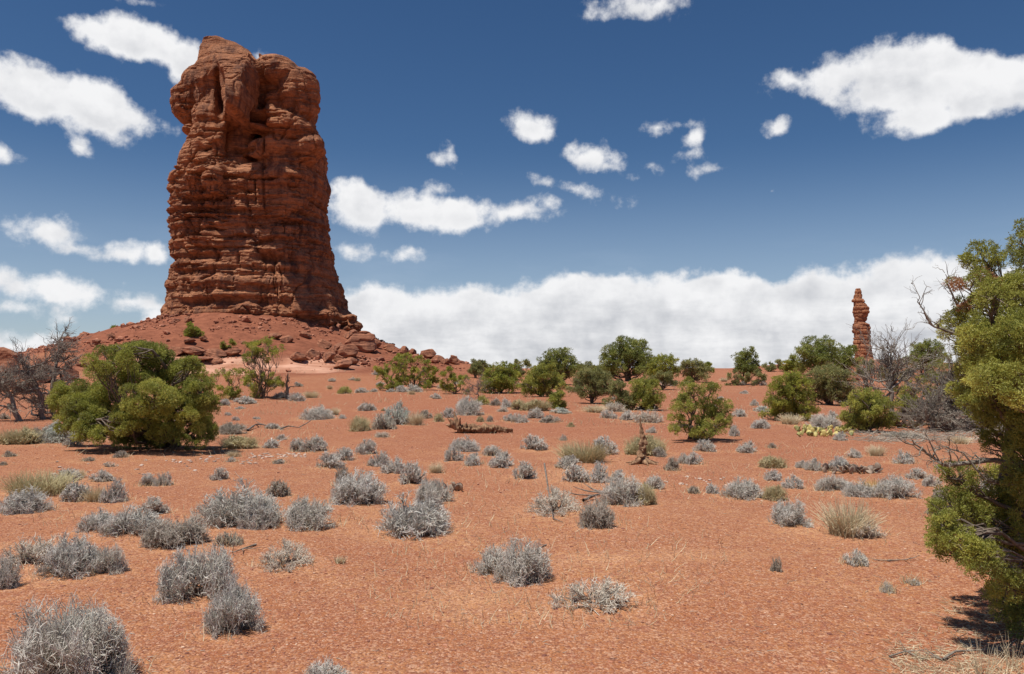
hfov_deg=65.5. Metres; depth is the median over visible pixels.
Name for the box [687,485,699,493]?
desert shrub
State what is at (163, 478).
sagebrush
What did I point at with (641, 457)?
dead stump
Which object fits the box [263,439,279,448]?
sagebrush
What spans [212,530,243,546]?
desert shrub
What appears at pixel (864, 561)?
sagebrush
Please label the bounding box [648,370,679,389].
juniper bush
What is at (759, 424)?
sagebrush
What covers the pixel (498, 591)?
scattered twigs
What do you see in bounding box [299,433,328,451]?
sagebrush
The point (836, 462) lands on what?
sagebrush
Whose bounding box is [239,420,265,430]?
dead branch
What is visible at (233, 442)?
straw shrub
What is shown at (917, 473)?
sagebrush
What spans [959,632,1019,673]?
dry weed
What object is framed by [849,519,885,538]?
pale shrub
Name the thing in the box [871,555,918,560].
dead branch
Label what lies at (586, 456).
grass mound
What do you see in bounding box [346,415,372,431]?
straw shrub
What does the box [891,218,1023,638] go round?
juniper tree
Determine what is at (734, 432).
sagebrush
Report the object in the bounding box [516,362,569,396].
juniper tree
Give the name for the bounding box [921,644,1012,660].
dead branch
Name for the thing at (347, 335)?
boulder
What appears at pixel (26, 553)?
pale shrub
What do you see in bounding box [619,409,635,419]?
sagebrush
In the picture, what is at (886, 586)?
sagebrush
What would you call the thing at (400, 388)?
sagebrush
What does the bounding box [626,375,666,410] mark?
juniper bush
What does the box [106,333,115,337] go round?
boulder
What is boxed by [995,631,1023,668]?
dry weed
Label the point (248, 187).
sandstone butte
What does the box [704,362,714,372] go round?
juniper bush
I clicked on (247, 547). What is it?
dead branch
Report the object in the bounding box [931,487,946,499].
desert shrub
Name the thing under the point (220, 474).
sagebrush
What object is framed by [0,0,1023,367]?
sky
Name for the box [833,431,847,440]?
sagebrush
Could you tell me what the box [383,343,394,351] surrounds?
boulder
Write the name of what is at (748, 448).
sagebrush
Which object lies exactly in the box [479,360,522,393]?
juniper tree
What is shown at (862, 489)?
sagebrush
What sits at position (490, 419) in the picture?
desert shrub
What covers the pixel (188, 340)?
boulder
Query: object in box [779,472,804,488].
sagebrush
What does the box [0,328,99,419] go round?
dead tree
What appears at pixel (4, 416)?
desert shrub
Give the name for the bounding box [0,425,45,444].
straw shrub
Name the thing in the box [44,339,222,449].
juniper tree
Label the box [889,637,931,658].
dead branch
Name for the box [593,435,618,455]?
sagebrush
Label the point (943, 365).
juniper tree
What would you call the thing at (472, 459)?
sagebrush
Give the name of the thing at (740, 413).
sagebrush
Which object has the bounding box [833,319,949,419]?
dead tree
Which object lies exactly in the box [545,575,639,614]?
pale shrub
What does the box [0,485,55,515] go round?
sagebrush
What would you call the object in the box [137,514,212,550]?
desert shrub
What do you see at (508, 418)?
sagebrush
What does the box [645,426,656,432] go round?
sagebrush
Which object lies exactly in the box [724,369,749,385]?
juniper bush
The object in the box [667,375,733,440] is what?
juniper tree
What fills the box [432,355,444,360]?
boulder
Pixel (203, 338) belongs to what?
boulder
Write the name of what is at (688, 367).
juniper tree
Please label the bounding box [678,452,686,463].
sagebrush
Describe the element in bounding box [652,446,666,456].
desert shrub
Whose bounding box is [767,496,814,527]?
sagebrush
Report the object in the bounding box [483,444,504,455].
sagebrush
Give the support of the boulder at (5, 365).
on the ground at (354, 540)
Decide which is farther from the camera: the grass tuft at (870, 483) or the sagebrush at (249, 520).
the grass tuft at (870, 483)
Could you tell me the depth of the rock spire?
198.94 m
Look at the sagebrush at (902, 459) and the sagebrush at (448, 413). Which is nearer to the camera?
the sagebrush at (902, 459)
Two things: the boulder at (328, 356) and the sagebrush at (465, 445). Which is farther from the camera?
the boulder at (328, 356)
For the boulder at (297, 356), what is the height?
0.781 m
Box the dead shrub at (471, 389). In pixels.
[460,375,492,398]
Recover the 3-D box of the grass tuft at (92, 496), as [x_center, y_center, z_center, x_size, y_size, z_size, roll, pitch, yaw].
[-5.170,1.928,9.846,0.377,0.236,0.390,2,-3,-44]
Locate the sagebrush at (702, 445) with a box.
[692,439,716,451]
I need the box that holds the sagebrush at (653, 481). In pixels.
[645,475,665,489]
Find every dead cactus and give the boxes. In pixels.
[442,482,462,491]
[818,462,882,473]
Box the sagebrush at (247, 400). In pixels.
[232,396,257,403]
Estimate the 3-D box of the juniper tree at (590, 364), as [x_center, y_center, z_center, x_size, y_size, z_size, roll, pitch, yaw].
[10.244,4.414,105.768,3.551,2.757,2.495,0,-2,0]
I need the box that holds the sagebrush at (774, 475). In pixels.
[763,468,782,480]
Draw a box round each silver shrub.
[39,420,85,443]
[384,400,410,424]
[549,407,571,413]
[753,405,769,411]
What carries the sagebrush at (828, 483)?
on the ground at (354, 540)
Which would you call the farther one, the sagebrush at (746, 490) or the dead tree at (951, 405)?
the dead tree at (951, 405)
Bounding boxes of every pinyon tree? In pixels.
[241,336,285,397]
[536,347,582,379]
[598,335,654,380]
[730,346,761,383]
[793,334,842,372]
[829,342,864,370]
[907,338,952,380]
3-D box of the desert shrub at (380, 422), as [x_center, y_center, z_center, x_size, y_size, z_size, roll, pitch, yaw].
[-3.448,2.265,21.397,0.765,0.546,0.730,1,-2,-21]
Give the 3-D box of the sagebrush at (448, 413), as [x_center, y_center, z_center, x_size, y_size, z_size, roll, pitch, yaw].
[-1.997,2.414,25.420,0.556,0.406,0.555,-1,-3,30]
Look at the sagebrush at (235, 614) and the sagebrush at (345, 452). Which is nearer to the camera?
the sagebrush at (235, 614)
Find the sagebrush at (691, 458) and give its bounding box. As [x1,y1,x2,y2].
[684,451,703,464]
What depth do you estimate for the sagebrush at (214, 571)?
5.63 m
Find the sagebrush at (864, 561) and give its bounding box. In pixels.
[842,548,868,567]
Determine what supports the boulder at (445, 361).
on the ground at (354, 540)
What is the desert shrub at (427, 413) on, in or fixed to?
on the ground at (354, 540)
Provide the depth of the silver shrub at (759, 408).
30.34 m
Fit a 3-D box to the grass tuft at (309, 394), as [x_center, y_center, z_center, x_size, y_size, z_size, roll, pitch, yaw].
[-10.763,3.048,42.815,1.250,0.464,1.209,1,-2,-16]
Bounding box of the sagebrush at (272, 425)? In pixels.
[265,423,279,428]
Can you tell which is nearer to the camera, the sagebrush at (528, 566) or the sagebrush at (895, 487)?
the sagebrush at (528, 566)
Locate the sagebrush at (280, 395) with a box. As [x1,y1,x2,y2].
[273,391,285,397]
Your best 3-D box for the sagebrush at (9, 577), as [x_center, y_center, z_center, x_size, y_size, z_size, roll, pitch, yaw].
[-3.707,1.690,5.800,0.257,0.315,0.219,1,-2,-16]
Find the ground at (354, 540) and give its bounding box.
[0,312,1023,673]
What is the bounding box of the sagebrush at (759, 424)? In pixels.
[750,419,770,428]
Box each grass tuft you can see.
[75,469,86,477]
[79,484,106,501]
[227,449,240,456]
[301,391,318,397]
[330,408,340,414]
[405,410,426,424]
[427,461,443,472]
[581,404,609,412]
[775,413,807,424]
[858,478,885,494]
[864,444,887,455]
[950,435,973,443]
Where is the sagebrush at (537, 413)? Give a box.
[526,407,544,418]
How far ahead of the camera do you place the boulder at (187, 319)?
69.88 m
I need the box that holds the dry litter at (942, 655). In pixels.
[875,597,1023,673]
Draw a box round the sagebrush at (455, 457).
[444,444,464,461]
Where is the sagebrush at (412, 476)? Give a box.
[398,460,426,484]
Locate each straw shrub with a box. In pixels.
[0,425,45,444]
[215,434,260,448]
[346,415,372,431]
[434,413,444,421]
[476,416,483,421]
[510,399,529,409]
[522,398,553,410]
[621,433,670,455]
[631,482,657,504]
[758,455,788,468]
[762,484,787,500]
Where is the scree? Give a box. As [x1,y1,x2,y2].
[19,313,494,372]
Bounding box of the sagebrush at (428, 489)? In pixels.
[412,476,456,505]
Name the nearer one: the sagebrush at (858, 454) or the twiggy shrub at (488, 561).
the twiggy shrub at (488, 561)
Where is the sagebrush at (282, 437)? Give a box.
[275,433,285,439]
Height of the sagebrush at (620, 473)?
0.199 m
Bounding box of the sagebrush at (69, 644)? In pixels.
[0,589,140,673]
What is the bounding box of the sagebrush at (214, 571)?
[152,537,240,605]
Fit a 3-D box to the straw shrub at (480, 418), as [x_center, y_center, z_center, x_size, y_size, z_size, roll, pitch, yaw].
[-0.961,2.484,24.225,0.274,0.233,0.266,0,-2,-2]
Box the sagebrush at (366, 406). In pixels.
[357,402,377,410]
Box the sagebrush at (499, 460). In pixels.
[487,449,514,467]
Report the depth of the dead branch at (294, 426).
21.66 m
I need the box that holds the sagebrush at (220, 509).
[189,472,286,528]
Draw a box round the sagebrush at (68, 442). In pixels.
[62,434,83,445]
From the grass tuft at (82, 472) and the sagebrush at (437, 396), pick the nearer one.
the grass tuft at (82, 472)
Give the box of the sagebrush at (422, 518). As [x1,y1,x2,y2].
[372,488,453,541]
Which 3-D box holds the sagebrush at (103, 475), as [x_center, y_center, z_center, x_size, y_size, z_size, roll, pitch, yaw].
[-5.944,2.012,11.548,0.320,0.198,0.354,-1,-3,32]
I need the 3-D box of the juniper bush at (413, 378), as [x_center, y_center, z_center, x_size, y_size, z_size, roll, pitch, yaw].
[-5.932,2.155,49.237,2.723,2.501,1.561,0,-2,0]
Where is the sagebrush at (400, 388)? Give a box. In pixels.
[395,385,408,391]
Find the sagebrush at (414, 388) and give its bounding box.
[406,382,422,391]
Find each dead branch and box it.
[232,543,259,552]
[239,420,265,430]
[280,416,315,429]
[544,463,561,521]
[562,484,602,501]
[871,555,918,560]
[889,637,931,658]
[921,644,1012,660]
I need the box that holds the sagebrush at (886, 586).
[879,581,893,593]
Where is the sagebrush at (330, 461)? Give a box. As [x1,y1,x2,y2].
[315,450,345,467]
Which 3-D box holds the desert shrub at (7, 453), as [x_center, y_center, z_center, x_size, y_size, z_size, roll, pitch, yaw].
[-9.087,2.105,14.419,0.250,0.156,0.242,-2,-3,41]
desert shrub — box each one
[0,412,10,419]
[4,449,15,456]
[32,426,55,442]
[112,450,126,457]
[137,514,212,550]
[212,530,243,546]
[218,421,247,434]
[265,478,291,496]
[272,459,283,463]
[335,464,352,483]
[371,412,396,429]
[416,410,432,418]
[485,415,492,421]
[489,398,500,405]
[538,414,560,422]
[576,494,616,529]
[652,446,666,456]
[663,456,679,470]
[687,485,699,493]
[769,556,782,572]
[881,429,925,438]
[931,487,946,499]
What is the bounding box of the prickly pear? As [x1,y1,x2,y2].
[794,424,853,436]
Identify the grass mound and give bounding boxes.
[0,467,81,495]
[552,438,614,462]
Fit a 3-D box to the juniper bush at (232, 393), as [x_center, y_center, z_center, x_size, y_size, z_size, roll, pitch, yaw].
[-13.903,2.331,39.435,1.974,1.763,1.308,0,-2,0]
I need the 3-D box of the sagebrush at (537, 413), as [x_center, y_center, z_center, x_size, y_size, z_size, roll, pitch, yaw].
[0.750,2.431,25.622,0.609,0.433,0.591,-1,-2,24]
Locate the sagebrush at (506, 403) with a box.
[500,398,511,407]
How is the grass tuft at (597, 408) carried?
on the ground at (354, 540)
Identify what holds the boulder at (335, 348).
on the ground at (354, 540)
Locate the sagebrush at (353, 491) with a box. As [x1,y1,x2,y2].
[328,466,389,506]
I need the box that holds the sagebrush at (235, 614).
[199,577,266,639]
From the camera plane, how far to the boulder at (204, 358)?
58.76 m
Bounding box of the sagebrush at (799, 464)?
[795,459,804,467]
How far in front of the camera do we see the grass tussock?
7.58 m
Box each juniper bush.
[183,322,204,336]
[210,367,249,399]
[220,338,236,348]
[240,370,285,397]
[373,355,409,389]
[394,352,436,388]
[415,366,439,386]
[438,366,470,393]
[546,389,567,408]
[600,379,636,409]
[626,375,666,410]
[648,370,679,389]
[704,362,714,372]
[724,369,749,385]
[744,369,767,385]
[852,358,875,389]
[888,393,918,427]
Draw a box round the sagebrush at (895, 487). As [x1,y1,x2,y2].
[872,472,923,499]
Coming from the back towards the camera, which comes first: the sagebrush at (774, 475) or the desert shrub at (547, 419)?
the desert shrub at (547, 419)
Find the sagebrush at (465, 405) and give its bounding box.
[454,394,484,415]
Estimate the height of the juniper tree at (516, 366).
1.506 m
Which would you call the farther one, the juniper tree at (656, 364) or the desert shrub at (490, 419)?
the juniper tree at (656, 364)
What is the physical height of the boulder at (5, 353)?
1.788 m
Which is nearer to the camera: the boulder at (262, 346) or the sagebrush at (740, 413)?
the sagebrush at (740, 413)
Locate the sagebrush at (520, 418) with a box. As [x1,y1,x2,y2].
[511,412,529,422]
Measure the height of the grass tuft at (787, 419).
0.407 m
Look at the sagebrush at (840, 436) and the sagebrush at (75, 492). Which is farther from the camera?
the sagebrush at (840, 436)
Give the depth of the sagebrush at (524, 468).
11.77 m
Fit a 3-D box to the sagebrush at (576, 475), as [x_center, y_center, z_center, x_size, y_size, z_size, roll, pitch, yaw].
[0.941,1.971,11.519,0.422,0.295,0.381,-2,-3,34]
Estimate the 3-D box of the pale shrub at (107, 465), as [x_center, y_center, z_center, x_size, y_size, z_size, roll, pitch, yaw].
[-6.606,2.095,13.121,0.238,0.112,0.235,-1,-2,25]
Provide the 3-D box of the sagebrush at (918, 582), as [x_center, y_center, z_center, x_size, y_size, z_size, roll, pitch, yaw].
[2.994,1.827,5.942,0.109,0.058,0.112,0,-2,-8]
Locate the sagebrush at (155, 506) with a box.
[137,495,170,515]
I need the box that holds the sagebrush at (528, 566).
[490,534,553,587]
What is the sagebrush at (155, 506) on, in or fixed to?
on the ground at (354, 540)
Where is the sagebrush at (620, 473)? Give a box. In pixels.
[611,469,625,480]
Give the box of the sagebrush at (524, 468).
[512,460,537,479]
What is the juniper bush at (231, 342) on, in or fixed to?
on the ground at (354, 540)
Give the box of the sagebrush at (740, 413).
[732,408,747,416]
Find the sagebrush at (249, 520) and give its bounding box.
[234,493,278,530]
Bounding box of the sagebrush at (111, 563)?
[89,544,129,575]
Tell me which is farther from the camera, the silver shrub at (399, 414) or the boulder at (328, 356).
the boulder at (328, 356)
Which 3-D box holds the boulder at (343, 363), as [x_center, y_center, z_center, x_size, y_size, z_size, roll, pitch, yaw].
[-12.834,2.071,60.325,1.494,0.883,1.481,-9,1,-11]
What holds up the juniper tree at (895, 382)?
on the ground at (354, 540)
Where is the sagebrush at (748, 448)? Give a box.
[735,439,757,452]
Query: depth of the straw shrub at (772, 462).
12.90 m
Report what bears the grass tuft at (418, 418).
on the ground at (354, 540)
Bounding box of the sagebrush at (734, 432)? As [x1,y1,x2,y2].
[729,424,739,435]
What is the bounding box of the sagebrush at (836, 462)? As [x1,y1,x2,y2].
[828,455,848,468]
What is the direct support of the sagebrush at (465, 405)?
on the ground at (354, 540)
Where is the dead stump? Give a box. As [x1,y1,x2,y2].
[626,417,658,465]
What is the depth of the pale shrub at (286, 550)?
6.54 m
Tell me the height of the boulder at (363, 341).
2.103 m
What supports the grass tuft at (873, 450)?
on the ground at (354, 540)
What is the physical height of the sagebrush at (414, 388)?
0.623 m
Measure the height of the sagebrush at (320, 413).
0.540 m
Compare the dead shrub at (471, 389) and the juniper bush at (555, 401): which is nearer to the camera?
the juniper bush at (555, 401)
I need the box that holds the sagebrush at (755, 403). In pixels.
[750,399,758,405]
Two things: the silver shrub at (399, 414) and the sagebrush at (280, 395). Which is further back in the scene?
the sagebrush at (280, 395)
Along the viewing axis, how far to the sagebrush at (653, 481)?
10.76 m
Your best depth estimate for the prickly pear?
19.74 m
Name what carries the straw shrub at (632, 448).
on the ground at (354, 540)
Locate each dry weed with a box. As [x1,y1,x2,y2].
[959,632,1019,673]
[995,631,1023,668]
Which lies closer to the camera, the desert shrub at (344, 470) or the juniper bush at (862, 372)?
the desert shrub at (344, 470)
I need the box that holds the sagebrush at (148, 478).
[139,472,155,485]
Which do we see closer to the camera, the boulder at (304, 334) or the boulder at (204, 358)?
the boulder at (204, 358)
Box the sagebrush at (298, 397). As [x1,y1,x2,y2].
[287,392,305,401]
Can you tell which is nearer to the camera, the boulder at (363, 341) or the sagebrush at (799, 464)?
the sagebrush at (799, 464)
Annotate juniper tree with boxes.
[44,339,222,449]
[467,361,484,377]
[470,358,493,375]
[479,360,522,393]
[505,363,521,378]
[514,359,531,375]
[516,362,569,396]
[565,366,615,402]
[578,361,595,370]
[643,352,679,376]
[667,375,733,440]
[674,357,712,381]
[758,370,820,420]
[761,358,782,371]
[779,353,806,373]
[804,362,858,404]
[836,386,899,432]
[877,356,914,385]
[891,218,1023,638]
[894,374,942,414]
[922,356,962,400]
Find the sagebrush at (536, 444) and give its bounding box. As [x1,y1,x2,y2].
[519,434,549,449]
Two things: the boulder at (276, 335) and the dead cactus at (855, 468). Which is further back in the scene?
the boulder at (276, 335)
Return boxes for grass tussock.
[805,492,888,537]
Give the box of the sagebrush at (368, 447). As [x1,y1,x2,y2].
[354,438,377,454]
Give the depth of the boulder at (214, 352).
60.07 m
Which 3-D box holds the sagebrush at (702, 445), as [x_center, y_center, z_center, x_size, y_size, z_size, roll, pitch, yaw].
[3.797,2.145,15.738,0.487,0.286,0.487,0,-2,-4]
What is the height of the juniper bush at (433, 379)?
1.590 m
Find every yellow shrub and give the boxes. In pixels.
[337,386,351,393]
[474,394,488,404]
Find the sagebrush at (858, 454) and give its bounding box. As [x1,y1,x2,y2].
[846,447,863,457]
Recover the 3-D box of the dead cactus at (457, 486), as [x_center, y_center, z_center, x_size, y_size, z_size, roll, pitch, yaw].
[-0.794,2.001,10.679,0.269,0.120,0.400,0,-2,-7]
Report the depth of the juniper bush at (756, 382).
78.19 m
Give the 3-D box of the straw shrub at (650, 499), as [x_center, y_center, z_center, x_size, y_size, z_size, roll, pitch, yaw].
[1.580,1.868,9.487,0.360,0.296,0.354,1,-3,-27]
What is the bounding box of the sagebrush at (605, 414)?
[599,409,616,418]
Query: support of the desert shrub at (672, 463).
on the ground at (354, 540)
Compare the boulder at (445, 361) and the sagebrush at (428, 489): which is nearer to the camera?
the sagebrush at (428, 489)
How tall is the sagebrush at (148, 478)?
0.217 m
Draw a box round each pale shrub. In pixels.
[2,533,78,566]
[102,462,118,466]
[252,538,314,572]
[374,431,389,437]
[497,406,507,411]
[525,485,582,517]
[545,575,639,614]
[601,401,626,411]
[628,409,663,422]
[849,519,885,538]
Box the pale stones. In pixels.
[53,453,729,485]
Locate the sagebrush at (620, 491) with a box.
[599,473,648,506]
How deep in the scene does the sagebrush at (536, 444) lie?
15.83 m
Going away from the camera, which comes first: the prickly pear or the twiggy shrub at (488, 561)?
the twiggy shrub at (488, 561)
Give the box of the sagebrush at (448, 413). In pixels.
[440,406,456,417]
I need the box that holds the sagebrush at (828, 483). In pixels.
[813,473,849,490]
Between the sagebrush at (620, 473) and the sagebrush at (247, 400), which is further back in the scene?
the sagebrush at (247, 400)
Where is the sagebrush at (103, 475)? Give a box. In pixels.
[87,469,113,481]
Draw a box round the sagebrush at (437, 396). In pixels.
[430,393,441,398]
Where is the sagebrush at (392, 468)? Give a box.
[379,455,405,473]
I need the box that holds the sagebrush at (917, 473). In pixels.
[904,466,926,479]
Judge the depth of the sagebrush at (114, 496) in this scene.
9.76 m
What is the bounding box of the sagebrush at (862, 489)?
[841,477,878,497]
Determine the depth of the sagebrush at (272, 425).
21.47 m
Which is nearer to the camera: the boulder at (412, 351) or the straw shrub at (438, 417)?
the straw shrub at (438, 417)
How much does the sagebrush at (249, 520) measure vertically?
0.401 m
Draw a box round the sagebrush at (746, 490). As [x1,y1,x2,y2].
[719,476,764,500]
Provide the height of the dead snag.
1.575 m
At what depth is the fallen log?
19.98 m
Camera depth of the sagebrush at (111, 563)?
6.26 m
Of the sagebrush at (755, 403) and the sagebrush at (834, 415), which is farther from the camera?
the sagebrush at (755, 403)
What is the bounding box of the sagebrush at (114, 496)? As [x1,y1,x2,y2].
[98,477,129,502]
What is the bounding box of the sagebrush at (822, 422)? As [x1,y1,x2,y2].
[805,413,841,428]
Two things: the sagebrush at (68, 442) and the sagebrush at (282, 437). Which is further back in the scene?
the sagebrush at (282, 437)
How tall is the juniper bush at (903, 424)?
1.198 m
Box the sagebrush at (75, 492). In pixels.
[59,478,92,501]
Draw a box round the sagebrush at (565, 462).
[553,454,582,469]
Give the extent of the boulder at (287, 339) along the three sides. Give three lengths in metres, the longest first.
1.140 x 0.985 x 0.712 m
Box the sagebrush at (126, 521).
[97,501,164,538]
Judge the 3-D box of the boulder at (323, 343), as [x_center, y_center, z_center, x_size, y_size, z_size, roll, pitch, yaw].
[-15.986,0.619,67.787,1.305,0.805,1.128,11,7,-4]
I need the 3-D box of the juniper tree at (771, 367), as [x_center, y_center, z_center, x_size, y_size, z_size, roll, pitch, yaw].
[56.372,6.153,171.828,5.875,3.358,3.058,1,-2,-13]
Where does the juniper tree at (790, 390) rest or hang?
on the ground at (354, 540)
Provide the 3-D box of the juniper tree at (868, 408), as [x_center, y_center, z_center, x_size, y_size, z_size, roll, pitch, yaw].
[9.474,2.001,21.278,1.781,1.391,1.247,0,-2,0]
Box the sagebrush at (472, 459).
[464,453,481,465]
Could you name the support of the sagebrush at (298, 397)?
on the ground at (354, 540)
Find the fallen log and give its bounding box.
[446,411,512,433]
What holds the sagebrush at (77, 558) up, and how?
on the ground at (354, 540)
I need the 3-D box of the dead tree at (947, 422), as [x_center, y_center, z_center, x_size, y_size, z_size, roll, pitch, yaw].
[11.691,2.187,22.069,2.753,1.850,2.612,0,-2,0]
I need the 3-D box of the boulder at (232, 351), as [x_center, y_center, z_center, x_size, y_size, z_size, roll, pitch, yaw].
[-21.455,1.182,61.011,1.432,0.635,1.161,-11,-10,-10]
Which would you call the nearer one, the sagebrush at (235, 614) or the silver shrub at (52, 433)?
the sagebrush at (235, 614)
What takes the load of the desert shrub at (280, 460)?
on the ground at (354, 540)
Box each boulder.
[0,347,22,373]
[0,364,13,374]
[30,358,59,382]
[59,368,78,380]
[77,359,93,366]
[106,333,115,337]
[168,346,183,355]
[180,346,205,355]
[183,356,212,360]
[184,316,194,322]
[184,338,195,342]
[200,336,207,340]
[204,348,226,356]
[209,356,222,364]
[224,348,240,356]
[260,344,272,350]
[268,333,281,338]
[280,335,293,342]
[289,352,306,360]
[299,331,310,338]
[306,348,320,358]
[317,339,331,348]
[323,352,334,361]
[328,342,343,353]
[333,354,343,361]
[333,359,351,368]
[337,343,358,357]
[343,329,357,338]
[345,331,376,352]
[346,357,358,364]
[374,339,381,347]
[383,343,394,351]
[400,346,408,353]
[409,348,416,354]
[420,349,435,358]
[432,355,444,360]
[440,358,449,363]
[449,355,457,363]
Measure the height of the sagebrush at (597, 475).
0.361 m
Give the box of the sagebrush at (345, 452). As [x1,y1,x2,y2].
[334,446,354,460]
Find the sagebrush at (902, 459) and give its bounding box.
[892,449,914,463]
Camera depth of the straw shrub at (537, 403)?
28.67 m
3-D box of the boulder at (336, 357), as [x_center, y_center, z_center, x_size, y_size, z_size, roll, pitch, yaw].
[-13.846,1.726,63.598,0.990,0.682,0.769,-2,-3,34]
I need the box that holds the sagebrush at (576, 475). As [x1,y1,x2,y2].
[560,463,588,482]
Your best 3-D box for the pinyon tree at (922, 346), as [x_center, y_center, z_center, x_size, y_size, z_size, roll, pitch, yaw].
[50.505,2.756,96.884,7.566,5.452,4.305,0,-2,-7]
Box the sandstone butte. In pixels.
[160,36,362,331]
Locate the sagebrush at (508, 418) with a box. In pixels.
[503,414,514,420]
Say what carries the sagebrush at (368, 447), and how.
on the ground at (354, 540)
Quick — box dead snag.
[284,371,294,398]
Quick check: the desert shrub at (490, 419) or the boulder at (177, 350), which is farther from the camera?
the boulder at (177, 350)
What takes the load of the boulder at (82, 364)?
on the ground at (354, 540)
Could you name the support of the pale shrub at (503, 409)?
on the ground at (354, 540)
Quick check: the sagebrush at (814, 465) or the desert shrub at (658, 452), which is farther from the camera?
the desert shrub at (658, 452)
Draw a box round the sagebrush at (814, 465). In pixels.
[804,457,822,470]
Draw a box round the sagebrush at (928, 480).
[921,473,942,486]
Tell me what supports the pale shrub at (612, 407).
on the ground at (354, 540)
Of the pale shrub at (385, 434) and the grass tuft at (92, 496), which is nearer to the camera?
the grass tuft at (92, 496)
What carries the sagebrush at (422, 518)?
on the ground at (354, 540)
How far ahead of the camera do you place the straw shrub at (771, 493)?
9.79 m
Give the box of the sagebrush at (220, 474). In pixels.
[208,466,229,480]
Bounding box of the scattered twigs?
[12,460,944,673]
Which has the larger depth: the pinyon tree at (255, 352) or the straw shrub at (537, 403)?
the pinyon tree at (255, 352)
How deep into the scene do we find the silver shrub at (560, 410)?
27.96 m
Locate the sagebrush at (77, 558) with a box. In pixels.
[32,529,103,580]
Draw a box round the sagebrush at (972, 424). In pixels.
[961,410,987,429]
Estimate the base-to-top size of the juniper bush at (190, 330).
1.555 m
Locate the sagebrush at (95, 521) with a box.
[74,506,112,532]
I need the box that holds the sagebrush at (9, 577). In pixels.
[0,548,23,588]
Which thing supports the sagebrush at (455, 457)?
on the ground at (354, 540)
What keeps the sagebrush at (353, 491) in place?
on the ground at (354, 540)
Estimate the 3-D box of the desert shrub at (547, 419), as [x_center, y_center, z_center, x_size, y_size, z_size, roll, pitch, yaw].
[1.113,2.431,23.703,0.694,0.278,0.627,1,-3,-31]
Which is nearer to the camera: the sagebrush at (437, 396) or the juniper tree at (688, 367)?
the sagebrush at (437, 396)
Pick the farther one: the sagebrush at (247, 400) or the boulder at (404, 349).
the boulder at (404, 349)
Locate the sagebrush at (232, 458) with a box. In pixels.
[226,456,235,461]
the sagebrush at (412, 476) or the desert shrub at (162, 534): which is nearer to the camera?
the desert shrub at (162, 534)
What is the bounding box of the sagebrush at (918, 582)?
[906,579,920,585]
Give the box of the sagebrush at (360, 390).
[355,387,369,392]
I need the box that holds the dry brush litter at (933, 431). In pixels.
[844,427,998,443]
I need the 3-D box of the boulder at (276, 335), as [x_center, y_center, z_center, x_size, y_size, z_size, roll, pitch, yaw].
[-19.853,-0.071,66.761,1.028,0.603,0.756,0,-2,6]
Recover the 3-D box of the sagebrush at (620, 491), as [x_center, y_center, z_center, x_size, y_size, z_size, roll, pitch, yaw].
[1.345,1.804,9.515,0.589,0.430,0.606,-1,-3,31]
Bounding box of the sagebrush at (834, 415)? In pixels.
[826,410,837,417]
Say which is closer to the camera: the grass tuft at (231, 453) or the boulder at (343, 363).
the grass tuft at (231, 453)
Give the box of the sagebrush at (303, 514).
[281,494,336,531]
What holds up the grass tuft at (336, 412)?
on the ground at (354, 540)
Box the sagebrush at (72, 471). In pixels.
[52,467,83,479]
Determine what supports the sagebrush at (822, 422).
on the ground at (354, 540)
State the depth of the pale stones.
13.74 m
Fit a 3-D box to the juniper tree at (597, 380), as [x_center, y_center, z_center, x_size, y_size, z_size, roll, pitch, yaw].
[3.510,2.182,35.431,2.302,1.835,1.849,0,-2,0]
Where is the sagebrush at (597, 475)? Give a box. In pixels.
[587,461,610,482]
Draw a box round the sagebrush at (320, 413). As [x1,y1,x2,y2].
[298,403,336,419]
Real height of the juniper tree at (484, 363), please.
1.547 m
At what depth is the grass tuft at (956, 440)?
17.13 m
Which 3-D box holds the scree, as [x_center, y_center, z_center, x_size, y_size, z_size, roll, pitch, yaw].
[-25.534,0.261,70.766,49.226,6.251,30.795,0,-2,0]
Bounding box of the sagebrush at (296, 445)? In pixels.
[289,437,304,451]
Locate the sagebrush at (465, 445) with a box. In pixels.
[448,433,481,451]
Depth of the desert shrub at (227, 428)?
19.93 m
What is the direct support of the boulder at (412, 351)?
on the ground at (354, 540)
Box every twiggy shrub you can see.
[302,656,349,673]
[468,540,505,575]
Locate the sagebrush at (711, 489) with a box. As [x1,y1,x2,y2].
[705,481,719,493]
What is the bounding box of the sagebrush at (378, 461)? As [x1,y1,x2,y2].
[367,450,389,466]
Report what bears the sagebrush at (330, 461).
on the ground at (354, 540)
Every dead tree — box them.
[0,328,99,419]
[0,351,57,420]
[16,317,93,417]
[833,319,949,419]
[888,382,977,431]
[900,336,988,431]
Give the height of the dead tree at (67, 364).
3.627 m
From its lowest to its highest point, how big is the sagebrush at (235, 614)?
0.374 m
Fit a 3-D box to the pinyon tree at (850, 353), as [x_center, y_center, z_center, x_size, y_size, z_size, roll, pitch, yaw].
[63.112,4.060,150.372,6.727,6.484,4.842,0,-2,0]
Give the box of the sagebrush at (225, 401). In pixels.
[219,398,230,405]
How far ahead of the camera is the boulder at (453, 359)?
73.02 m
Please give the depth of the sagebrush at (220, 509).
8.16 m
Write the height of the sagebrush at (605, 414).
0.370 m
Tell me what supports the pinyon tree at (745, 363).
on the ground at (354, 540)
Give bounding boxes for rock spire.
[851,288,873,358]
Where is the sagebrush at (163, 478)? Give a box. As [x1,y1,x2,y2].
[152,472,172,485]

